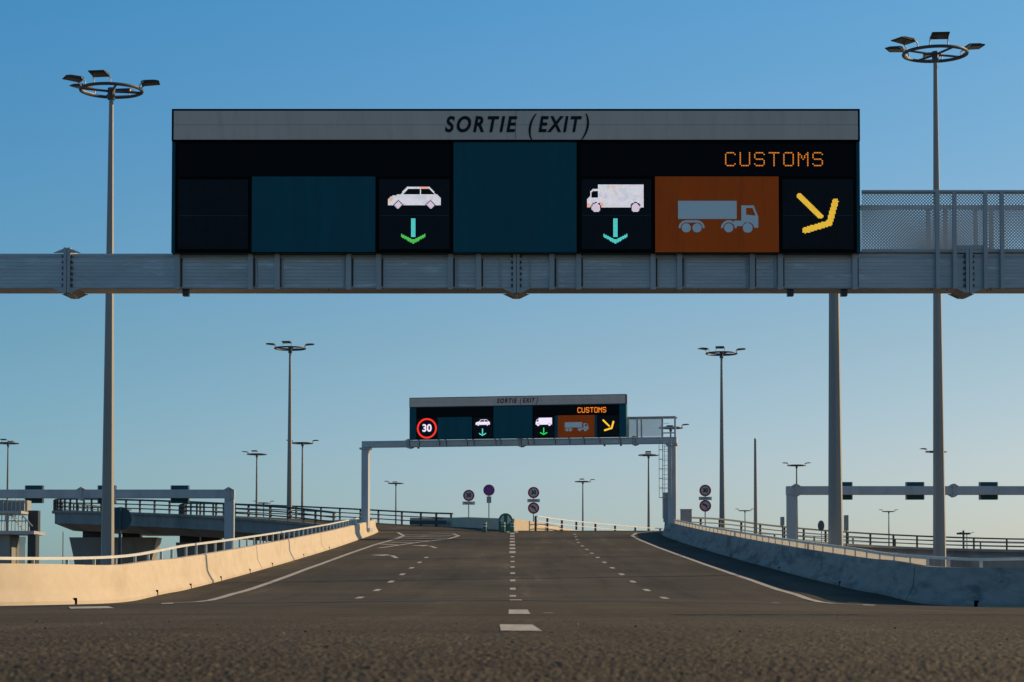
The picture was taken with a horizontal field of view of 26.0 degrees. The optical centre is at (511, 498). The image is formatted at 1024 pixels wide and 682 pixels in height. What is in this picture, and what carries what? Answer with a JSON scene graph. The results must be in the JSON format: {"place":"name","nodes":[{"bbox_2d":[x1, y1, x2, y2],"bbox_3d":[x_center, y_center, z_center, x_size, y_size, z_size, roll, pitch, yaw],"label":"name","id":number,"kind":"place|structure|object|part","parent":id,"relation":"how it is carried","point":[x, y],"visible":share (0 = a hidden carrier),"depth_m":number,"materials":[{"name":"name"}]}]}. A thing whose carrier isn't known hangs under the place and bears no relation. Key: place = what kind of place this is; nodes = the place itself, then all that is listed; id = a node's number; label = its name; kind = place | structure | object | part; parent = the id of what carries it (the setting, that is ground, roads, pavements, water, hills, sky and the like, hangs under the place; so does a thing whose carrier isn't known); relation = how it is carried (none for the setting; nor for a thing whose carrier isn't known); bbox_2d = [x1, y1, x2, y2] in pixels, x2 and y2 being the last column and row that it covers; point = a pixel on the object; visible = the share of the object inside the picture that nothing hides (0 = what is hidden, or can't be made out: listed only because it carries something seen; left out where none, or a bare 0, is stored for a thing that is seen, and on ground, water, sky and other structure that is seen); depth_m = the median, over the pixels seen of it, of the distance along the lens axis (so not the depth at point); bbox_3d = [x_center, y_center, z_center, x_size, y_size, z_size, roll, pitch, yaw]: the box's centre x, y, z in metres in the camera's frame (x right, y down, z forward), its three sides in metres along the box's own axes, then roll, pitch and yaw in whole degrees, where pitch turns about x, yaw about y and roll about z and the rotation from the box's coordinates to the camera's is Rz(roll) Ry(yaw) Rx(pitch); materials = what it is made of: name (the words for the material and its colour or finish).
{"place":"outdoors","nodes":[
{"label":"outdoors","id":0,"kind":"place"},
{"bbox_2d":[0,601,1023,681],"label":"road","id":1,"kind":"structure","parent":0,"point":[427,641],"depth_m":6.44,"materials":[{"name":"grey asphalt"}]},
{"bbox_2d":[69,606,111,608],"bbox_3d":[-5.060,1.301,26.618,0.490,0.020,2.600,1,-3,-12],"label":"edge mark","id":2,"kind":"object","parent":1,"relation":"on","point":[90,607],"visible":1,"depth_m":26.54,"materials":[{"name":"paint"}]},
{"bbox_2d":[508,609,529,613],"bbox_3d":[0.062,1.014,19.975,0.185,0.022,2.800,0,-3,0],"label":"mark","id":3,"kind":"object","parent":1,"relation":"on","point":[515,611],"visible":1,"depth_m":20.12,"materials":[{"name":"paint"}]},
{"bbox_2d":[500,624,541,630],"bbox_3d":[0.028,0.576,9.959,0.164,0.001,2.252,0,-3,-1],"label":"mark","id":4,"kind":"object","parent":1,"relation":"on","point":[521,627],"visible":1,"depth_m":9.83,"materials":[{"name":"paint"}]},
{"bbox_2d":[0,531,1023,608],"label":"road","id":5,"kind":"structure","parent":0,"point":[548,565],"depth_m":67.88,"materials":[{"name":"grey asphalt"}]},
{"bbox_2d":[0,518,377,605],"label":"concrete barrier","id":6,"kind":"object","parent":5,"relation":"on","point":[32,583],"visible":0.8,"depth_m":52.94,"materials":[{"name":"beige concrete"}]},
{"bbox_2d":[161,532,404,603],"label":"edge line marking","id":7,"kind":"object","parent":5,"relation":"on","point":[261,585],"visible":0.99,"depth_m":67.69,"materials":[{"name":"paint"}]},
{"bbox_2d":[357,557,427,597],"bbox_3d":[-3.450,2.289,69.818,0.150,1.689,40.500,0,-3,0],"label":"lane line marking","id":8,"kind":"object","parent":5,"relation":"on","point":[393,581],"visible":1,"depth_m":63.35,"materials":[{"name":"paint"}]},
{"bbox_2d":[386,536,428,544],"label":"gore hatching","id":9,"kind":"object","parent":5,"relation":"on","point":[412,540],"visible":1,"depth_m":119.70,"materials":[{"name":"paint"}]},
{"bbox_2d":[380,539,443,547],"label":"gore line marking","id":10,"kind":"object","parent":5,"relation":"on","point":[410,543],"visible":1,"depth_m":113.40,"materials":[{"name":"paint"}]},
{"bbox_2d":[482,522,487,531],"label":"delineator post","id":11,"kind":"object","parent":5,"relation":"on","point":[484,526],"visible":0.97,"depth_m":141.95,"materials":[{"name":"plastic"}]},
{"bbox_2d":[410,517,570,530],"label":"concrete nose","id":12,"kind":"object","parent":5,"relation":"on","point":[493,523],"visible":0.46,"depth_m":155.82,"materials":[{"name":"grey concrete"}]},
{"bbox_2d":[500,522,505,531],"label":"delineator post","id":13,"kind":"object","parent":5,"relation":"on","point":[502,526],"visible":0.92,"depth_m":141.55,"materials":[{"name":"plastic"}]},
{"bbox_2d":[499,513,512,531],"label":"divider beacon","id":14,"kind":"object","parent":5,"relation":"on","point":[506,518],"visible":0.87,"depth_m":143.48,"materials":[{"name":"green plastic"}]},
{"bbox_2d":[509,533,515,596],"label":"lane line marking","id":15,"kind":"object","parent":5,"relation":"on","point":[512,561],"visible":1,"depth_m":83.80,"materials":[{"name":"paint"}]},
{"bbox_2d":[359,416,678,531],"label":"road gantry","id":16,"kind":"object","parent":5,"relation":"on","point":[669,502],"visible":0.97,"depth_m":128.52,"materials":[{"name":"metal"}]},
{"bbox_2d":[409,394,626,439],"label":"message sign","id":17,"kind":"object","parent":16,"relation":"attached to","point":[523,417],"visible":1,"depth_m":128.91,"materials":[{"name":"metal"}]},
{"bbox_2d":[574,534,668,598],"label":"lane line marking","id":18,"kind":"object","parent":5,"relation":"on","point":[620,573],"visible":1,"depth_m":70.49,"materials":[{"name":"paint"}]},
{"bbox_2d":[631,531,866,604],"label":"edge line marking","id":19,"kind":"object","parent":5,"relation":"on","point":[769,586],"visible":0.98,"depth_m":67.69,"materials":[{"name":"paint"}]},
{"bbox_2d":[662,519,1023,606],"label":"concrete barrier","id":20,"kind":"object","parent":5,"relation":"on","point":[914,578],"visible":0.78,"depth_m":55.67,"materials":[{"name":"grey concrete"}]},
{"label":"nose marking","id":21,"kind":"structure","parent":5,"relation":"on","visible":0},
{"bbox_2d":[510,522,514,531],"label":"delineator post","id":22,"kind":"object","parent":21,"relation":"on","point":[512,526],"visible":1,"depth_m":140.96,"materials":[{"name":"plastic"}]},
{"bbox_2d":[0,0,1023,563],"label":"sky","id":23,"kind":"structure","parent":0,"point":[198,384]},
{"label":"ground","id":24,"kind":"structure","parent":0,"visible":0},
{"bbox_2d":[0,439,18,530],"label":"lamp mast","id":25,"kind":"object","parent":24,"relation":"on","point":[10,442],"visible":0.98,"depth_m":262.30,"materials":[{"name":"metal"}]},
{"bbox_2d":[0,499,44,563],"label":"stair tower","id":26,"kind":"structure","parent":24,"relation":"on","point":[11,541],"depth_m":118.78,"materials":[{"name":"grey metal"}]},
{"bbox_2d":[62,531,63,563],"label":"bare mast","id":27,"kind":"object","parent":24,"relation":"on","point":[63,546],"visible":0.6,"depth_m":150.00,"materials":[{"name":"metal"}]},
{"bbox_2d":[62,70,159,564],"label":"lamp mast","id":28,"kind":"object","parent":24,"relation":"on","point":[107,533],"visible":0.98,"depth_m":88.16,"materials":[{"name":"metal"}]},
{"bbox_2d":[0,487,234,549],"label":"road gantry","id":29,"kind":"object","parent":24,"relation":"on","point":[227,494],"visible":0.8,"depth_m":150.16,"materials":[{"name":"metal"}]},
{"bbox_2d":[25,485,43,502],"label":"lane signal","id":30,"kind":"object","parent":29,"relation":"attached to","point":[36,500],"visible":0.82,"depth_m":150.78,"materials":[{"name":"metal"}]},
{"bbox_2d":[97,485,116,502],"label":"lane signal","id":31,"kind":"object","parent":29,"relation":"attached to","point":[99,500],"visible":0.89,"depth_m":150.77,"materials":[{"name":"metal"}]},
{"bbox_2d":[170,485,189,502],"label":"lane signal","id":32,"kind":"object","parent":29,"relation":"attached to","point":[179,500],"visible":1,"depth_m":150.76,"materials":[{"name":"metal"}]},
{"bbox_2d":[114,507,131,563],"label":"round sign","id":33,"kind":"object","parent":24,"relation":"on","point":[122,518],"visible":0.66,"depth_m":100.05,"materials":[{"name":"grey metal"}]},
{"bbox_2d":[242,450,266,544],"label":"lamp mast","id":34,"kind":"object","parent":24,"relation":"on","point":[256,501],"visible":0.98,"depth_m":280.24,"materials":[{"name":"metal"}]},
{"bbox_2d":[258,501,272,542],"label":"lamp mast","id":35,"kind":"object","parent":24,"relation":"on","point":[263,507],"visible":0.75,"depth_m":400.22,"materials":[{"name":"metal"}]},
{"bbox_2d":[52,510,498,564],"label":"overpass","id":36,"kind":"object","parent":24,"relation":"on","point":[188,529],"visible":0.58,"depth_m":169.56,"materials":[{"name":"grey concrete"}]},
{"bbox_2d":[53,498,335,525],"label":"steel railing","id":37,"kind":"object","parent":36,"relation":"on","point":[58,503],"visible":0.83,"depth_m":165.40,"materials":[{"name":"grey metal"}]},
{"bbox_2d":[179,503,452,525],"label":"steel railing","id":38,"kind":"object","parent":36,"relation":"on","point":[340,516],"visible":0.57,"depth_m":174.06,"materials":[{"name":"grey metal"}]},
{"bbox_2d":[410,520,445,523],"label":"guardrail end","id":39,"kind":"object","parent":36,"relation":"on","point":[427,521],"visible":1,"depth_m":164.84,"materials":[{"name":"concrete"}]},
{"bbox_2d":[462,490,474,516],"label":"road sign","id":40,"kind":"object","parent":36,"relation":"on","point":[468,496],"visible":0.97,"depth_m":163.13,"materials":[{"name":"metal"}]},
{"bbox_2d":[483,484,494,517],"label":"road sign","id":41,"kind":"object","parent":36,"relation":"on","point":[488,490],"visible":0.98,"depth_m":163.15,"materials":[{"name":"blue metal"}]},
{"bbox_2d":[266,341,313,518],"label":"lamp mast","id":42,"kind":"object","parent":24,"relation":"on","point":[290,349],"visible":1,"depth_m":176.28,"materials":[{"name":"metal"}]},
{"bbox_2d":[287,440,318,516],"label":"lamp mast","id":43,"kind":"object","parent":24,"relation":"on","point":[302,498],"visible":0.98,"depth_m":262.25,"materials":[{"name":"metal"}]},
{"bbox_2d":[385,481,403,523],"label":"lamp mast","id":44,"kind":"object","parent":24,"relation":"on","point":[395,497],"visible":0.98,"depth_m":355.28,"materials":[{"name":"metal"}]},
{"bbox_2d":[0,190,1023,298],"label":"road gantry","id":45,"kind":"object","parent":24,"relation":"on","point":[955,267],"visible":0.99,"depth_m":36.81,"materials":[{"name":"metal"}]},
{"bbox_2d":[171,109,859,254],"bbox_3d":[0.063,-5.240,36.879,11.368,2.385,0.587,0,-3,0],"label":"message sign","id":46,"kind":"object","parent":45,"relation":"attached to","point":[515,181],"visible":1,"depth_m":36.60,"materials":[{"name":"metal"}]},
{"bbox_2d":[575,479,594,530],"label":"lamp mast","id":47,"kind":"object","parent":24,"relation":"on","point":[583,501],"visible":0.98,"depth_m":350.17,"materials":[{"name":"metal"}]},
{"bbox_2d":[638,451,658,530],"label":"lamp mast","id":48,"kind":"object","parent":24,"relation":"on","point":[648,455],"visible":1,"depth_m":275.16,"materials":[{"name":"metal"}]},
{"bbox_2d":[664,424,688,436],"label":"lamp mast","id":49,"kind":"object","parent":24,"relation":"on","point":[677,427],"visible":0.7,"depth_m":232.45,"materials":[{"name":"metal"}]},
{"bbox_2d":[698,346,745,527],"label":"lamp mast","id":50,"kind":"object","parent":24,"relation":"on","point":[721,354],"visible":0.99,"depth_m":176.21,"materials":[{"name":"metal"}]},
{"bbox_2d":[738,509,751,531],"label":"lamp mast","id":51,"kind":"object","parent":24,"relation":"on","point":[744,517],"visible":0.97,"depth_m":430.15,"materials":[{"name":"metal"}]},
{"bbox_2d":[754,438,757,533],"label":"bare mast","id":52,"kind":"object","parent":24,"relation":"on","point":[755,495],"visible":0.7,"depth_m":134.58,"materials":[{"name":"metal"}]},
{"bbox_2d":[780,517,783,537],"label":"edge on sign","id":53,"kind":"object","parent":24,"relation":"on","point":[782,521],"visible":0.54,"depth_m":150.20,"materials":[{"name":"metal"}]},
{"bbox_2d":[783,462,809,538],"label":"lamp mast","id":54,"kind":"object","parent":24,"relation":"on","point":[796,466],"visible":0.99,"depth_m":300.18,"materials":[{"name":"metal"}]},
{"bbox_2d":[818,520,823,542],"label":"round sign","id":55,"kind":"object","parent":24,"relation":"on","point":[821,525],"visible":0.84,"depth_m":150.03,"materials":[{"name":"metal"}]},
{"bbox_2d":[828,294,842,545],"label":"bare mast","id":56,"kind":"object","parent":24,"relation":"on","point":[835,517],"visible":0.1,"depth_m":70.33,"materials":[{"name":"metal"}]},
{"bbox_2d":[844,515,848,545],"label":"edge on sign","id":57,"kind":"object","parent":24,"relation":"on","point":[846,523],"visible":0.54,"depth_m":140.09,"materials":[{"name":"metal"}]},
{"bbox_2d":[880,509,897,545],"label":"lamp mast","id":58,"kind":"object","parent":24,"relation":"on","point":[888,525],"visible":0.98,"depth_m":430.05,"materials":[{"name":"metal"}]},
{"bbox_2d":[786,484,1023,539],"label":"road gantry","id":59,"kind":"object","parent":24,"relation":"on","point":[794,492],"visible":0.78,"depth_m":150.17,"materials":[{"name":"metal"}]},
{"bbox_2d":[842,482,852,499],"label":"lane signal","id":60,"kind":"object","parent":59,"relation":"attached to","point":[847,497],"visible":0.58,"depth_m":150.78,"materials":[{"name":"metal"}]},
{"bbox_2d":[905,482,924,499],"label":"lane signal","id":61,"kind":"object","parent":59,"relation":"attached to","point":[914,497],"visible":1,"depth_m":150.78,"materials":[{"name":"metal"}]},
{"bbox_2d":[979,482,997,499],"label":"lane signal","id":62,"kind":"object","parent":59,"relation":"attached to","point":[988,497],"visible":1,"depth_m":150.78,"materials":[{"name":"metal"}]},
{"bbox_2d":[801,540,1023,567],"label":"overpass","id":63,"kind":"object","parent":24,"relation":"on","point":[966,553],"visible":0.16,"depth_m":165.73,"materials":[{"name":"grey concrete"}]},
{"bbox_2d":[527,487,539,521],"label":"road sign","id":64,"kind":"object","parent":63,"relation":"on","point":[533,506],"visible":0.98,"depth_m":163.13,"materials":[{"name":"metal"}]},
{"bbox_2d":[699,485,711,525],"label":"road sign","id":65,"kind":"object","parent":63,"relation":"on","point":[705,503],"visible":0.98,"depth_m":158.13,"materials":[{"name":"metal"}]},
{"bbox_2d":[534,515,1023,549],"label":"steel railing","id":66,"kind":"object","parent":63,"relation":"on","point":[547,522],"visible":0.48,"depth_m":168.41,"materials":[{"name":"grey metal"}]},
{"bbox_2d":[692,517,1023,549],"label":"steel railing","id":67,"kind":"object","parent":63,"relation":"on","point":[825,534],"visible":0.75,"depth_m":162.22,"materials":[{"name":"grey metal"}]},
{"bbox_2d":[885,32,984,566],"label":"lamp mast","id":68,"kind":"object","parent":24,"relation":"on","point":[939,533],"visible":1,"depth_m":97.15,"materials":[{"name":"metal"}]},
{"bbox_2d":[957,530,969,547],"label":"mast","id":69,"kind":"object","parent":24,"relation":"on","point":[963,534],"visible":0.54,"depth_m":299.99,"materials":[{"name":"metal"}]},
{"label":"retaining wall","id":70,"kind":"object","parent":24,"relation":"on","visible":0},
{"bbox_2d":[680,509,691,522],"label":"electrical cabinet","id":71,"kind":"object","parent":70,"relation":"on","point":[685,515],"visible":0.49,"depth_m":133.08,"materials":[{"name":"metal"}]},
{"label":"door","id":72,"kind":"part","parent":71,"relation":"part of","materials":[{"name":"grey metal"}]}
]}

